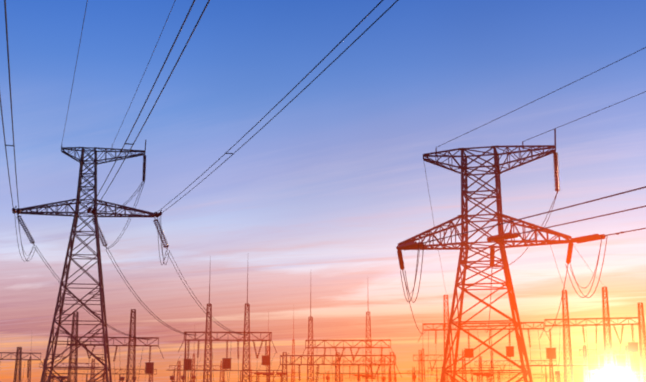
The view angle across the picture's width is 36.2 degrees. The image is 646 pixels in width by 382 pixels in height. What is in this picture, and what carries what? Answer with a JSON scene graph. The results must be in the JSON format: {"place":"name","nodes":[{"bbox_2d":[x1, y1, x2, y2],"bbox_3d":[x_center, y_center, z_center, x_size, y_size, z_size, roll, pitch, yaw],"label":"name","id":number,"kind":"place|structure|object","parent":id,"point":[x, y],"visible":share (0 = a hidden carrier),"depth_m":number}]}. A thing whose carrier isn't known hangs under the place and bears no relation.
{"place":"outdoors","nodes":[
{"label":"outdoors","id":0,"kind":"place"},
{"bbox_2d":[13,140,167,381],"bbox_3d":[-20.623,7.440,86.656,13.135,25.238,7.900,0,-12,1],"label":"pylon steel","id":1,"kind":"object","parent":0,"point":[74,232],"visible":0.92,"depth_m":87.72},
{"bbox_2d":[12,155,168,246],"bbox_3d":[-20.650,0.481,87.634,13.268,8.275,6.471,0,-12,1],"label":"pylon insulators","id":2,"kind":"object","parent":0,"point":[154,214],"visible":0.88,"depth_m":89.01},
{"bbox_2d":[0,0,397,339],"bbox_3d":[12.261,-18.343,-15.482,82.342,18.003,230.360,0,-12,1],"label":"pylon conductors","id":3,"kind":"object","parent":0,"point":[13,145],"visible":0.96,"depth_m":53.95},
{"bbox_2d":[0,164,637,381],"bbox_3d":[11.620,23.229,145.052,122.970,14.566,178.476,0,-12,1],"label":"substation droppers","id":4,"kind":"object","parent":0,"point":[586,365],"visible":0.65,"depth_m":99.84},
{"bbox_2d":[0,256,645,381],"bbox_3d":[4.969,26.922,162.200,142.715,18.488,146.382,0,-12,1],"label":"substation gantries","id":5,"kind":"object","parent":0,"point":[444,329],"visible":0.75,"depth_m":95.87},
{"bbox_2d":[0,0,645,381],"label":"sky","id":6,"kind":"structure","parent":0,"point":[321,201]},
{"bbox_2d":[27,324,633,381],"bbox_3d":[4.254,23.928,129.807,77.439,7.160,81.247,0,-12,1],"label":"substation insulators","id":7,"kind":"object","parent":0,"point":[371,369],"visible":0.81,"depth_m":96.12},
{"bbox_2d":[51,342,638,380],"bbox_3d":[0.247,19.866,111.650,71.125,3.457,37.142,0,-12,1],"label":"substation line traps","id":8,"kind":"object","parent":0,"point":[550,355],"visible":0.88,"depth_m":95.46},
{"bbox_2d":[396,152,605,269],"bbox_3d":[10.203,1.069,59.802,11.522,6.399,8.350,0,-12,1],"label":"pylon insulators","id":9,"kind":"object","parent":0,"point":[505,236],"visible":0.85,"depth_m":58.63},
{"bbox_2d":[398,129,605,381],"bbox_3d":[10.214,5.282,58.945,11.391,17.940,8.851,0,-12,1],"label":"pylon steel","id":10,"kind":"object","parent":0,"point":[500,216],"visible":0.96,"depth_m":59.28},
{"bbox_2d":[400,47,645,333],"bbox_3d":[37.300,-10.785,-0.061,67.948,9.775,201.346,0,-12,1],"label":"pylon conductors","id":11,"kind":"object","parent":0,"point":[541,226],"visible":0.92,"depth_m":54.91}
]}

